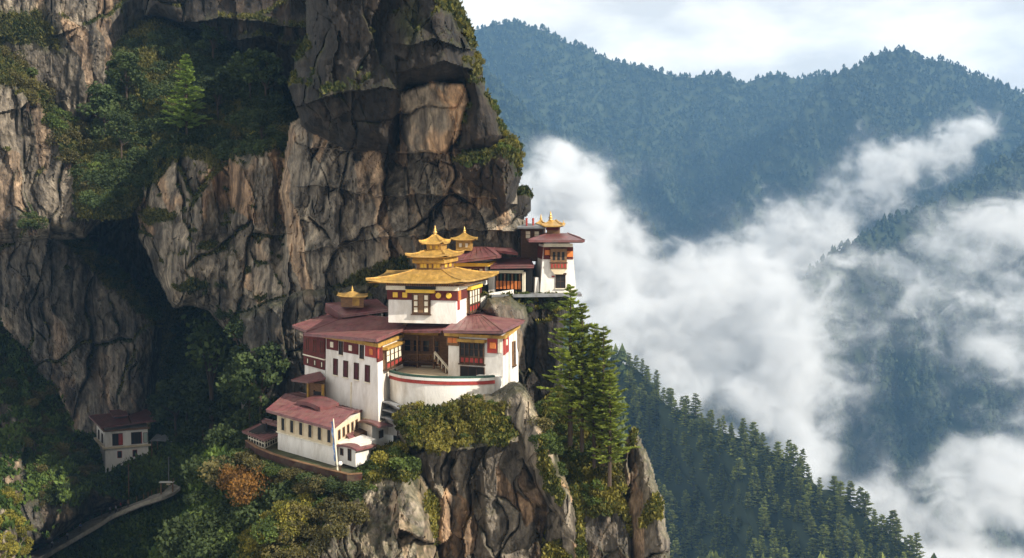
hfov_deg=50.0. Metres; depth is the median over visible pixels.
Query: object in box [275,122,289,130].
ledge shrub
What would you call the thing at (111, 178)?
ledge shrub
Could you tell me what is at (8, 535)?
corner shrub
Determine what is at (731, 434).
hill conifer
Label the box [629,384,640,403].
hill conifer
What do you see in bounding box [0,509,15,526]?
corner shrub
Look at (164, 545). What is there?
slope shrub
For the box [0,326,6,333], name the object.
slope shrub
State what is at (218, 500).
slope shrub
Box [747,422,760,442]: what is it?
hill conifer
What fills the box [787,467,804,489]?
hill conifer
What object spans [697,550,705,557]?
hill conifer
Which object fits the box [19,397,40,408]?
slope shrub
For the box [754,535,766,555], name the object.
hill conifer
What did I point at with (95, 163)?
buttress shrub
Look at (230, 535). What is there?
slope shrub
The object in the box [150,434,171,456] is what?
tin shelter
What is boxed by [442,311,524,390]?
corner house
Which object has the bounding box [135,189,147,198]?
ledge shrub
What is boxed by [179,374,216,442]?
gully tree
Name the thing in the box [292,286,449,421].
monastery hall
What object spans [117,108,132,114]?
ledge shrub
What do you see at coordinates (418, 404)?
spur shrub
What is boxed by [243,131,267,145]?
ledge shrub
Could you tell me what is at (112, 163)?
ledge shrub
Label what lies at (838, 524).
hill conifer
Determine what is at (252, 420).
gully shrub
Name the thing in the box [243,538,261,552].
hill shrub
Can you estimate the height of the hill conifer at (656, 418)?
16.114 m
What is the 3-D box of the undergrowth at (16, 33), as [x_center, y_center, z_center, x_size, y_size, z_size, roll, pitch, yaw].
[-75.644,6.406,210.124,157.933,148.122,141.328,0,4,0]
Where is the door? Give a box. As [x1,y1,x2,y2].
[313,390,320,394]
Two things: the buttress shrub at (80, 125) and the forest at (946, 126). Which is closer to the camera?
the buttress shrub at (80, 125)
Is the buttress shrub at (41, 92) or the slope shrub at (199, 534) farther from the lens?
the buttress shrub at (41, 92)
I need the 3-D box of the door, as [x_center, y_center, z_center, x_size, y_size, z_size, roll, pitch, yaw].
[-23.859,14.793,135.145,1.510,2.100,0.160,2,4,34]
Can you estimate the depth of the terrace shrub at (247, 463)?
125.32 m
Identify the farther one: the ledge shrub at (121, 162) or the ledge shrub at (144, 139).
the ledge shrub at (144, 139)
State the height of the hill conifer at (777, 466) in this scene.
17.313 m
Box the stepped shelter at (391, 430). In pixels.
[380,398,400,437]
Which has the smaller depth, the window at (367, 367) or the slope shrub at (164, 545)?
the slope shrub at (164, 545)
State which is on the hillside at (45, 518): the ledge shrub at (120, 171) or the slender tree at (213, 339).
the slender tree at (213, 339)
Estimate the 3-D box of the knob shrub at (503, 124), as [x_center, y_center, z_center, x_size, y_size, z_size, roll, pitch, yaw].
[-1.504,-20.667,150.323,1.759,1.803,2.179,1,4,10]
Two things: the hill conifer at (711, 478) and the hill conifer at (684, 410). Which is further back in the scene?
the hill conifer at (684, 410)
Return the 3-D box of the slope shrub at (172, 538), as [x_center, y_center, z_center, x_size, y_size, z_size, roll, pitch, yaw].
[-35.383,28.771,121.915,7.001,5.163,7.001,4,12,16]
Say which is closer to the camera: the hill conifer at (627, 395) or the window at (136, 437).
the window at (136, 437)
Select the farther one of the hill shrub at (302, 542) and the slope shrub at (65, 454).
the slope shrub at (65, 454)
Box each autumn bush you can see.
[197,455,238,487]
[216,463,250,494]
[225,465,272,506]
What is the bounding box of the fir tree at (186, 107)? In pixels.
[158,53,213,139]
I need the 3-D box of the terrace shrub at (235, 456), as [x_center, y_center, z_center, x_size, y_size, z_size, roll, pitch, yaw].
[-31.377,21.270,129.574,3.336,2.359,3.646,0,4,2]
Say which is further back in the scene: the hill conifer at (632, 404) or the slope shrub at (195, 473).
the hill conifer at (632, 404)
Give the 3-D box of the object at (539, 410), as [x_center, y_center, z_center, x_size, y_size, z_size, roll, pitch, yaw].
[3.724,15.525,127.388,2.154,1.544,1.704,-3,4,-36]
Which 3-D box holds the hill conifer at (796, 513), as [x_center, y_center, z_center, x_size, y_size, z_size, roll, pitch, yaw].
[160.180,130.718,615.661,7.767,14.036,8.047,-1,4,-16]
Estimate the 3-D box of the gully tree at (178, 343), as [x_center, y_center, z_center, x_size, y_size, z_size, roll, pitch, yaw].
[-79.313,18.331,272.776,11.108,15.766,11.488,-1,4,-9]
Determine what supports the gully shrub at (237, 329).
on the cliff
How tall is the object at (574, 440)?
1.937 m
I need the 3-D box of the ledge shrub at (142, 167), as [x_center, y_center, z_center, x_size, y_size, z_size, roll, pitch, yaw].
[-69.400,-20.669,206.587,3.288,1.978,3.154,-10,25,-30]
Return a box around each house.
[266,392,361,465]
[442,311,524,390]
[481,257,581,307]
[517,211,584,292]
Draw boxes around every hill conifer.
[623,370,635,388]
[624,389,630,403]
[626,358,631,369]
[629,379,636,394]
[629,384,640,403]
[629,398,635,415]
[630,355,639,369]
[630,362,635,375]
[632,401,643,418]
[634,388,646,407]
[636,412,645,429]
[638,359,645,374]
[638,383,645,395]
[639,429,650,447]
[640,365,651,380]
[642,370,650,385]
[643,411,653,433]
[644,397,651,413]
[649,381,660,399]
[649,390,661,411]
[649,448,659,470]
[651,370,660,388]
[651,405,660,427]
[657,479,661,493]
[659,387,666,403]
[659,441,672,465]
[660,427,670,449]
[661,484,666,499]
[663,388,674,406]
[664,490,673,508]
[664,503,670,526]
[665,497,681,522]
[665,510,679,533]
[666,388,676,409]
[668,401,679,422]
[668,524,677,545]
[670,540,682,557]
[672,428,677,447]
[676,405,690,426]
[678,396,688,411]
[679,396,691,413]
[679,431,687,444]
[680,493,692,512]
[681,444,689,460]
[681,489,690,504]
[686,419,696,436]
[687,467,695,489]
[688,393,702,416]
[696,435,705,451]
[696,496,707,511]
[697,412,704,426]
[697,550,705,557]
[698,419,707,434]
[698,502,707,524]
[699,449,714,472]
[702,544,707,557]
[704,433,714,448]
[705,410,717,432]
[706,474,714,489]
[707,537,718,554]
[708,511,724,534]
[709,478,722,501]
[714,430,725,456]
[716,418,720,430]
[718,415,726,432]
[720,525,732,546]
[725,438,738,456]
[726,426,737,444]
[729,546,738,557]
[730,467,736,483]
[731,458,746,480]
[737,432,751,456]
[738,418,748,439]
[741,492,754,508]
[744,526,753,545]
[746,538,757,557]
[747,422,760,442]
[747,448,760,467]
[748,466,760,489]
[748,479,754,497]
[749,429,762,453]
[750,480,763,505]
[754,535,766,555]
[757,507,771,530]
[758,497,770,522]
[759,432,767,447]
[759,516,771,537]
[760,456,772,474]
[762,446,772,459]
[762,466,776,491]
[764,475,775,498]
[765,538,780,557]
[768,528,777,543]
[770,441,783,464]
[771,494,780,512]
[772,457,784,483]
[774,520,784,538]
[776,530,787,548]
[778,547,789,557]
[781,499,792,517]
[782,440,795,464]
[782,480,793,500]
[783,464,792,483]
[785,444,800,469]
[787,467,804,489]
[788,530,796,546]
[789,536,801,557]
[790,500,803,521]
[793,456,805,480]
[794,478,804,497]
[799,448,808,472]
[801,483,817,508]
[801,496,811,516]
[803,509,815,529]
[804,466,811,479]
[804,517,817,534]
[805,477,814,491]
[805,538,820,557]
[813,524,830,551]
[814,487,822,502]
[814,499,825,518]
[816,477,823,488]
[818,537,837,557]
[819,500,834,527]
[823,523,832,537]
[825,495,834,515]
[827,476,839,492]
[829,531,839,554]
[832,481,847,505]
[832,513,842,535]
[835,495,846,518]
[835,526,851,554]
[843,551,848,557]
[844,480,857,505]
[847,514,854,530]
[849,534,861,555]
[852,486,865,511]
[853,540,869,557]
[854,529,860,544]
[857,491,873,516]
[862,520,868,536]
[865,518,880,544]
[866,543,874,557]
[868,509,878,524]
[873,514,889,538]
[876,535,884,551]
[883,543,889,557]
[884,510,903,536]
[887,518,904,545]
[892,538,903,556]
[899,535,920,557]
[913,532,925,556]
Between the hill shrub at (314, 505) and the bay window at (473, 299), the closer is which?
the hill shrub at (314, 505)
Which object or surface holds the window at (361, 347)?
in the monastery hall
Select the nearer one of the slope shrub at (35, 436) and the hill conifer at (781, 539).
the slope shrub at (35, 436)
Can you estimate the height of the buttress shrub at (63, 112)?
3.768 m
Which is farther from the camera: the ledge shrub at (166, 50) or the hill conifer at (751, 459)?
the hill conifer at (751, 459)
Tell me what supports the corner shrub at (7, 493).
on the hillside at (45, 518)
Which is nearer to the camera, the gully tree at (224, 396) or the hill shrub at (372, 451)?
the hill shrub at (372, 451)
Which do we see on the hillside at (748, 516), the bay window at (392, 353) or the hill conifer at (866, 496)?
the hill conifer at (866, 496)
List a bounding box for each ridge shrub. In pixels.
[16,216,47,234]
[19,202,32,212]
[19,211,37,216]
[22,219,33,235]
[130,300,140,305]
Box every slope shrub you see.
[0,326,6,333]
[0,411,17,422]
[14,436,34,446]
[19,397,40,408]
[28,390,44,400]
[30,431,43,439]
[31,463,49,472]
[38,490,46,499]
[38,496,52,506]
[41,452,62,461]
[41,480,54,488]
[42,492,57,502]
[44,385,60,395]
[46,441,69,451]
[53,482,71,493]
[56,451,72,460]
[56,494,69,498]
[65,477,79,485]
[67,472,82,483]
[153,523,182,557]
[157,512,213,550]
[157,535,167,551]
[170,511,218,542]
[175,528,215,551]
[175,529,219,557]
[179,454,205,485]
[182,493,190,505]
[183,500,216,527]
[183,527,234,557]
[187,489,212,504]
[189,506,228,522]
[190,455,222,484]
[194,497,233,526]
[202,451,241,479]
[207,473,238,498]
[207,525,236,547]
[210,543,229,557]
[211,494,230,506]
[212,508,234,531]
[217,536,239,557]
[218,519,238,543]
[224,515,246,533]
[229,552,239,557]
[230,484,268,508]
[230,500,264,529]
[233,509,247,527]
[236,492,267,510]
[238,513,263,533]
[249,505,270,519]
[255,473,280,488]
[259,486,272,507]
[262,480,297,509]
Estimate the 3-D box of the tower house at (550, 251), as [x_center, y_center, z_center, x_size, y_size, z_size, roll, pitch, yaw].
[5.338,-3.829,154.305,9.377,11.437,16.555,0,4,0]
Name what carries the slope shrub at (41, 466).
on the hillside at (45, 518)
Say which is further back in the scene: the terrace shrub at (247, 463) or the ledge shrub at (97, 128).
the ledge shrub at (97, 128)
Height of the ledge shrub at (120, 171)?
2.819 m
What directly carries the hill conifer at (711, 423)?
on the hillside at (748, 516)
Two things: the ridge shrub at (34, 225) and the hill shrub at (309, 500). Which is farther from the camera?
the ridge shrub at (34, 225)
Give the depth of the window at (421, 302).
133.13 m
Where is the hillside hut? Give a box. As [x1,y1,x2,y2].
[88,409,155,471]
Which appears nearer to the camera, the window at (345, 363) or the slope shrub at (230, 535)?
the slope shrub at (230, 535)
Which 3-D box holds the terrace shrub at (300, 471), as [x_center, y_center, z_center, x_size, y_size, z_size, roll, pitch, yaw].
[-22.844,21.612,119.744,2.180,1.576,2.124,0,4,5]
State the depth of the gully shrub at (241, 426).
172.14 m
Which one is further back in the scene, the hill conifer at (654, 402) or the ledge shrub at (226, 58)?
the hill conifer at (654, 402)
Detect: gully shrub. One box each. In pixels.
[182,306,198,327]
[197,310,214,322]
[198,423,224,437]
[204,423,247,450]
[214,310,238,325]
[216,303,240,330]
[219,363,234,383]
[222,409,253,443]
[223,319,245,344]
[226,355,237,369]
[229,343,249,354]
[231,350,245,367]
[242,395,279,425]
[243,407,262,427]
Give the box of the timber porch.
[291,371,325,396]
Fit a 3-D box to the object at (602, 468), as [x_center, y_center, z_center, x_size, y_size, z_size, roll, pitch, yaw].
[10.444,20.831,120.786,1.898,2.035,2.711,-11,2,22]
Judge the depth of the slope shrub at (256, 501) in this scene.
120.52 m
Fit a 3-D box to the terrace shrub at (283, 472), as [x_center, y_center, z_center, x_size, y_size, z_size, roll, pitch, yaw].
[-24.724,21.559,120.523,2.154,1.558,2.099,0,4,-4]
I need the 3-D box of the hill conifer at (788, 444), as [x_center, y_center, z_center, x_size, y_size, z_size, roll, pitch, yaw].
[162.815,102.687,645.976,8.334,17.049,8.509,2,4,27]
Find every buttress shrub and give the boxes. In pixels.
[0,45,10,56]
[4,71,23,83]
[5,49,27,59]
[9,79,26,87]
[14,59,30,68]
[23,78,49,94]
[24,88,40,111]
[26,67,37,76]
[35,89,48,104]
[41,112,60,125]
[43,89,56,101]
[45,131,70,147]
[52,118,69,130]
[53,108,71,116]
[54,150,80,169]
[59,117,71,128]
[60,147,74,154]
[65,128,82,139]
[67,116,80,123]
[70,120,86,132]
[79,180,96,187]
[86,160,107,169]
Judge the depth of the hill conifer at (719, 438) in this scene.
677.79 m
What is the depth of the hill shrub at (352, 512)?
108.01 m
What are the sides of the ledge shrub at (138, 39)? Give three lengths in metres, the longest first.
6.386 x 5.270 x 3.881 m
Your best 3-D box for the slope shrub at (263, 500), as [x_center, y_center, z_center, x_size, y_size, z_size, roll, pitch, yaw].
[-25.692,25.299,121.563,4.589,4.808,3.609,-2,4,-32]
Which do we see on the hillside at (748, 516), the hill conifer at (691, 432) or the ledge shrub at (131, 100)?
the hill conifer at (691, 432)
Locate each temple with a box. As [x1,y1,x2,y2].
[366,226,498,323]
[451,226,517,284]
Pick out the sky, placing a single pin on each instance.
(747, 39)
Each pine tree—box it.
[536,284,590,445]
[558,303,597,451]
[572,323,611,467]
[578,326,628,465]
[586,372,640,486]
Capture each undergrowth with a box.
[0,0,533,431]
[0,318,344,557]
[236,290,664,557]
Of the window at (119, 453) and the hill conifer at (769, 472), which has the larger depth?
the hill conifer at (769, 472)
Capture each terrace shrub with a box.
[231,448,253,463]
[233,450,253,462]
[234,452,260,462]
[241,458,258,471]
[249,460,270,475]
[259,462,280,476]
[262,465,279,475]
[268,473,283,485]
[270,466,290,476]
[274,476,284,487]
[279,468,294,479]
[281,479,296,489]
[282,467,302,479]
[283,478,296,485]
[293,485,308,493]
[294,469,310,477]
[295,471,320,485]
[299,476,328,497]
[310,473,327,483]
[312,492,328,497]
[314,475,339,488]
[319,479,342,497]
[326,481,339,491]
[335,492,351,500]
[340,480,369,497]
[344,479,370,495]
[346,494,364,503]
[357,484,377,492]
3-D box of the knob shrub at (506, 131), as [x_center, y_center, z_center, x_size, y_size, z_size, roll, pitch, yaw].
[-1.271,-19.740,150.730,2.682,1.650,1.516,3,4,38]
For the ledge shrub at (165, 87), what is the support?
on the cliff
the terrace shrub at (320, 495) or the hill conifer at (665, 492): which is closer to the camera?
the terrace shrub at (320, 495)
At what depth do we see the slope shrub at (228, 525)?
119.21 m
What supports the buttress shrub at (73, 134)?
on the cliff
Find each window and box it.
[112,433,122,445]
[117,451,121,457]
[131,432,141,443]
[143,432,147,442]
[281,417,284,430]
[290,419,293,433]
[299,422,302,435]
[308,424,312,438]
[317,427,321,440]
[327,430,331,443]
[332,358,337,375]
[337,341,342,355]
[338,429,340,439]
[342,360,348,378]
[342,426,344,437]
[348,448,350,460]
[351,421,353,431]
[352,362,358,380]
[358,345,363,359]
[363,365,369,383]
[379,429,383,438]
[383,341,404,370]
[405,286,435,314]
[456,338,486,365]
[460,366,484,375]
[466,284,482,313]
[512,341,516,366]
[550,248,567,273]
[555,273,565,288]
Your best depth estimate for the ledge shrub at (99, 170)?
200.98 m
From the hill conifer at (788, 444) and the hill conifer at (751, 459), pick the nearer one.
the hill conifer at (788, 444)
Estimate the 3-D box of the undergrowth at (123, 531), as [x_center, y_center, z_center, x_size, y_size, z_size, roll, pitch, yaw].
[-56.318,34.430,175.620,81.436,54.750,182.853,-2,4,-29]
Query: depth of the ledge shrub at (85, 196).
196.15 m
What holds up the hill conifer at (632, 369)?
on the hillside at (748, 516)
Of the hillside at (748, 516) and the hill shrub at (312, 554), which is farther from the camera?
the hillside at (748, 516)
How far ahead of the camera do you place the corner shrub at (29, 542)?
150.45 m
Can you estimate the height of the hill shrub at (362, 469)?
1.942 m
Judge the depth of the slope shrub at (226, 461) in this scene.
128.36 m
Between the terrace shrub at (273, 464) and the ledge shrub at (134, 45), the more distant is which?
the ledge shrub at (134, 45)
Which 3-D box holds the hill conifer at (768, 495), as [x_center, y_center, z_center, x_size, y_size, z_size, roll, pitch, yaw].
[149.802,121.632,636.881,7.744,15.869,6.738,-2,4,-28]
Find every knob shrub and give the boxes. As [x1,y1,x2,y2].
[464,161,473,171]
[496,142,511,150]
[498,122,507,129]
[502,129,511,138]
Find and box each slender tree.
[181,313,238,446]
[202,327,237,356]
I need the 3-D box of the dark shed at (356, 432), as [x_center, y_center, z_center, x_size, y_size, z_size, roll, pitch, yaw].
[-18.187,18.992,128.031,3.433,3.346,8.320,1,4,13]
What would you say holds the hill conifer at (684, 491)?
on the hillside at (748, 516)
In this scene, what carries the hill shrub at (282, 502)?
on the rock spur
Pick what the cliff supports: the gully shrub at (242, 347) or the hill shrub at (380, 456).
the gully shrub at (242, 347)
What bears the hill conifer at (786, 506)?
on the hillside at (748, 516)
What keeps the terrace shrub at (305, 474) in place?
on the rock spur
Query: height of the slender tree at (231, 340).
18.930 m
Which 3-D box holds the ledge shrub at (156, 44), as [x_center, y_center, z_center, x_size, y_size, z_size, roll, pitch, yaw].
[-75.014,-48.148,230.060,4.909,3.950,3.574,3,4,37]
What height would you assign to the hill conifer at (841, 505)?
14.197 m
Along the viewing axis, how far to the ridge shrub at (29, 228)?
196.19 m
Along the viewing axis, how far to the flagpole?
117.48 m
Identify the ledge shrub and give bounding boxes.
[68,167,86,178]
[71,159,87,167]
[78,166,113,181]
[79,190,98,204]
[86,170,124,188]
[87,192,114,208]
[90,123,115,138]
[92,154,110,162]
[93,115,109,123]
[95,148,120,161]
[97,158,121,168]
[104,76,122,84]
[104,189,122,196]
[113,167,126,174]
[113,187,133,194]
[114,159,132,170]
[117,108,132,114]
[117,173,145,188]
[121,38,139,47]
[121,82,134,90]
[121,119,143,129]
[123,136,134,146]
[124,97,142,104]
[126,146,149,160]
[128,34,146,45]
[128,101,147,113]
[129,46,141,52]
[130,149,147,161]
[131,170,152,187]
[135,82,158,94]
[135,164,148,170]
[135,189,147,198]
[136,114,149,122]
[136,128,151,138]
[136,135,152,145]
[139,118,150,127]
[141,66,167,74]
[142,86,167,100]
[144,147,161,162]
[145,41,164,50]
[145,117,180,132]
[153,99,164,105]
[153,112,167,120]
[154,83,180,94]
[156,60,169,67]
[158,45,180,58]
[161,80,195,96]
[170,73,181,80]
[182,126,212,142]
[189,71,206,87]
[190,53,206,67]
[206,113,220,119]
[210,99,226,109]
[212,145,234,160]
[215,65,239,75]
[223,54,244,61]
[224,114,242,125]
[233,147,243,152]
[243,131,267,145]
[244,138,273,161]
[246,79,273,91]
[248,83,272,94]
[253,91,282,107]
[259,131,285,139]
[267,135,287,147]
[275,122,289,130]
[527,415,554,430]
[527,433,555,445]
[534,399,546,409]
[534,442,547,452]
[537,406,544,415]
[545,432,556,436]
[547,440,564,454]
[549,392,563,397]
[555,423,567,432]
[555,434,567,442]
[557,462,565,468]
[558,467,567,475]
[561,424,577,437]
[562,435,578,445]
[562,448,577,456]
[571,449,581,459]
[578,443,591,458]
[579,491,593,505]
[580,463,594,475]
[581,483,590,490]
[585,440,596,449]
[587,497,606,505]
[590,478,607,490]
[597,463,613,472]
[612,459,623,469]
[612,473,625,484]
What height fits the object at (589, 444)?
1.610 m
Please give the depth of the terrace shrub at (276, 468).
121.96 m
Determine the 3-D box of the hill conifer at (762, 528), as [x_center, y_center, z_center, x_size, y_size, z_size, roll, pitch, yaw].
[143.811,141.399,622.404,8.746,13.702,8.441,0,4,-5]
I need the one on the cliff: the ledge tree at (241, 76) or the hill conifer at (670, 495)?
the ledge tree at (241, 76)
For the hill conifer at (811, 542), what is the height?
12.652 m
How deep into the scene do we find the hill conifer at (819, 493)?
618.98 m
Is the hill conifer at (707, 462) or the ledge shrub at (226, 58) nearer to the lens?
the ledge shrub at (226, 58)
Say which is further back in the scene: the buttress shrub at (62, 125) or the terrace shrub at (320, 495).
the buttress shrub at (62, 125)
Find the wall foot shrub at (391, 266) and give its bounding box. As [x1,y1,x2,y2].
[386,263,395,268]
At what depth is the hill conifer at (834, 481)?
619.03 m
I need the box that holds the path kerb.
[39,496,161,557]
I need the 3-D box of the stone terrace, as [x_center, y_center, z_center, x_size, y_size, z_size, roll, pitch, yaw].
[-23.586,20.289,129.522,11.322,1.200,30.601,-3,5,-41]
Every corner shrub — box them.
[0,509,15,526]
[0,531,12,542]
[0,540,12,550]
[0,540,20,557]
[1,487,14,498]
[10,512,26,526]
[11,492,23,505]
[15,525,27,542]
[18,545,32,557]
[22,524,34,534]
[24,536,33,547]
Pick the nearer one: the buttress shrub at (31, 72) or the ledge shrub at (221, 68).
the buttress shrub at (31, 72)
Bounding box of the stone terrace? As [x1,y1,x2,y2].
[245,440,364,483]
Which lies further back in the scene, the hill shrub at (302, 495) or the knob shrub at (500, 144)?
the knob shrub at (500, 144)
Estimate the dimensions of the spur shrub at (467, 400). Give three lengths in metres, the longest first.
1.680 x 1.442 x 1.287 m
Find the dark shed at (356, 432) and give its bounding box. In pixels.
[346,428,366,438]
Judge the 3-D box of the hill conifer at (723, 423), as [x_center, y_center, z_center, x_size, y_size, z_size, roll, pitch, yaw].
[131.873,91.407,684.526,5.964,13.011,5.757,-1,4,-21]
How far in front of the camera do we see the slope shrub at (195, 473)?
129.69 m
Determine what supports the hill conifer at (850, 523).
on the hillside at (748, 516)
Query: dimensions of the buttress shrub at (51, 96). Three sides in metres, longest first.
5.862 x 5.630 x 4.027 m
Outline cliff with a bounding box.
[0,0,530,448]
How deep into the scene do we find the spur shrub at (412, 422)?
119.06 m
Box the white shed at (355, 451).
[336,435,376,466]
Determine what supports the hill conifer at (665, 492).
on the hillside at (748, 516)
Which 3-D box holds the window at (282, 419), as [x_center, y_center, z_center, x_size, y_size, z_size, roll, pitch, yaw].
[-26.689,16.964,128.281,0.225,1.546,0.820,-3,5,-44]
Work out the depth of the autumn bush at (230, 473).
123.71 m
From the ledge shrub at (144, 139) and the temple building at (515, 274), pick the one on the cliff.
the ledge shrub at (144, 139)
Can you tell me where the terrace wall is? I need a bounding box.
[389,366,494,413]
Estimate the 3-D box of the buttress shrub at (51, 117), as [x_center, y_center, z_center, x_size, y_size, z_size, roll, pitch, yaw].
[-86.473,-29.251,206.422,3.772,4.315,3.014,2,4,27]
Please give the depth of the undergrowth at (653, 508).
118.26 m
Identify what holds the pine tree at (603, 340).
on the rock spur
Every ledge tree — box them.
[75,81,121,135]
[90,83,116,105]
[103,111,139,157]
[104,49,147,99]
[194,22,230,62]
[199,70,238,119]
[224,49,269,98]
[243,47,287,101]
[246,107,278,139]
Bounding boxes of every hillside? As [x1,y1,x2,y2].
[0,336,207,557]
[563,322,915,557]
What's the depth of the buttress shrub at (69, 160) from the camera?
203.41 m
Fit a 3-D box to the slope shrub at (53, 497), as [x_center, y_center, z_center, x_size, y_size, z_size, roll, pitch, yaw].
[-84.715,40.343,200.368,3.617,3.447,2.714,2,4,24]
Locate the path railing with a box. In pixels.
[31,478,173,550]
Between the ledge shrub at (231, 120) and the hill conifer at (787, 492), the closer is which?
the ledge shrub at (231, 120)
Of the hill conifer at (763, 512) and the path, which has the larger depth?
the hill conifer at (763, 512)
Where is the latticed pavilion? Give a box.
[242,418,277,448]
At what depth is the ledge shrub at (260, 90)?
218.23 m
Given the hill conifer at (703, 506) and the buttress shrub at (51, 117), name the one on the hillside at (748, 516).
the hill conifer at (703, 506)
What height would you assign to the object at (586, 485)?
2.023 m
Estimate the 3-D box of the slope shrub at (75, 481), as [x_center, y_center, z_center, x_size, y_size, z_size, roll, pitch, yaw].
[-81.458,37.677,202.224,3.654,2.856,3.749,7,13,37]
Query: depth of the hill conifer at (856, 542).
586.61 m
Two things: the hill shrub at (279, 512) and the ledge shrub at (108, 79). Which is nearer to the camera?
the hill shrub at (279, 512)
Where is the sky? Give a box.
[459,0,1023,93]
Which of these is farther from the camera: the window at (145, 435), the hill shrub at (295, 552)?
the window at (145, 435)
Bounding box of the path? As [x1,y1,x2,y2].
[27,484,180,557]
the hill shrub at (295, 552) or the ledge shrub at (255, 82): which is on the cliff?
the ledge shrub at (255, 82)
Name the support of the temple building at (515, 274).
on the rock spur
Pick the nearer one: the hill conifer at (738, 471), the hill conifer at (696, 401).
the hill conifer at (738, 471)
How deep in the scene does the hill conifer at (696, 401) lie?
705.86 m
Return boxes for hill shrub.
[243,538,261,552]
[250,516,278,546]
[253,521,280,547]
[260,542,282,557]
[269,502,307,522]
[271,500,284,513]
[271,548,289,557]
[272,520,308,544]
[275,539,309,557]
[277,501,301,509]
[277,513,300,539]
[283,493,296,499]
[283,499,311,514]
[283,499,314,519]
[286,543,321,557]
[295,534,312,543]
[296,492,312,502]
[300,523,318,540]
[301,525,323,538]
[304,496,316,503]
[304,545,321,557]
[310,500,328,508]
[312,496,342,523]
[312,533,330,553]
[321,520,349,546]
[322,510,346,524]
[326,500,370,533]
[352,464,372,474]
[365,459,379,469]
[370,448,382,457]
[370,450,388,464]
[375,444,391,450]
[388,445,406,456]
[388,456,421,472]
[392,440,408,452]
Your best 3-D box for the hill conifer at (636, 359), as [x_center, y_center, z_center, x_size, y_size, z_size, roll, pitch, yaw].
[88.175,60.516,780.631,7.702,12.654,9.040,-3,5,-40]
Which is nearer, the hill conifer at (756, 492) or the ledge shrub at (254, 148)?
the ledge shrub at (254, 148)
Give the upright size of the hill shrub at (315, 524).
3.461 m
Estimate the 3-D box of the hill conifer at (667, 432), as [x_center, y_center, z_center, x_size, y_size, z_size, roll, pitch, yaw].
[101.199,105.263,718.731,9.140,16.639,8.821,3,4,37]
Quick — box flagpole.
[331,419,337,469]
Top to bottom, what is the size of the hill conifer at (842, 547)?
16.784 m
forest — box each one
[471,18,830,318]
[482,63,700,413]
[562,306,936,557]
[686,45,1023,412]
[699,143,1023,557]
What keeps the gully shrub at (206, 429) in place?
on the hillside at (45, 518)
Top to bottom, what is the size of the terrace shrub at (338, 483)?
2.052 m
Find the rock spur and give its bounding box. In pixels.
[300,292,670,557]
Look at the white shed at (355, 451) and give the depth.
120.74 m
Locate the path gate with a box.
[159,481,173,493]
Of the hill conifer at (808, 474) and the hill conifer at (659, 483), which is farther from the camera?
the hill conifer at (659, 483)
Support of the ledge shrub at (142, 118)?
on the cliff
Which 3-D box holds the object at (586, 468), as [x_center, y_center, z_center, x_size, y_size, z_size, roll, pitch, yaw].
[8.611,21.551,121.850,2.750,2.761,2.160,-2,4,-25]
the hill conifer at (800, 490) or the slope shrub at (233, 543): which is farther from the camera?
the hill conifer at (800, 490)
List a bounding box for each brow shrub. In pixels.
[461,29,473,37]
[474,50,481,59]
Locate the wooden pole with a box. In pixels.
[128,464,130,496]
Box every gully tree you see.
[145,372,193,435]
[165,369,199,423]
[168,322,203,361]
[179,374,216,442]
[197,357,230,399]
[198,399,225,428]
[209,381,240,440]
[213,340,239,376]
[214,387,232,428]
[215,354,269,426]
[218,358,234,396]
[232,341,291,422]
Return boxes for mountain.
[474,22,831,312]
[483,68,698,409]
[688,50,1023,411]
[703,150,1023,557]
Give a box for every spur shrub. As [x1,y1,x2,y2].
[400,410,410,416]
[405,403,420,410]
[405,421,417,425]
[410,400,424,406]
[444,430,455,437]
[456,433,470,438]
[462,397,476,405]
[465,408,474,414]
[472,394,483,398]
[498,399,506,406]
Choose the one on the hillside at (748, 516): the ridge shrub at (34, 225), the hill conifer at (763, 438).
the hill conifer at (763, 438)
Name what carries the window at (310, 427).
in the house at (304, 426)
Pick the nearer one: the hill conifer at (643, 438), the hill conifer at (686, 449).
the hill conifer at (686, 449)

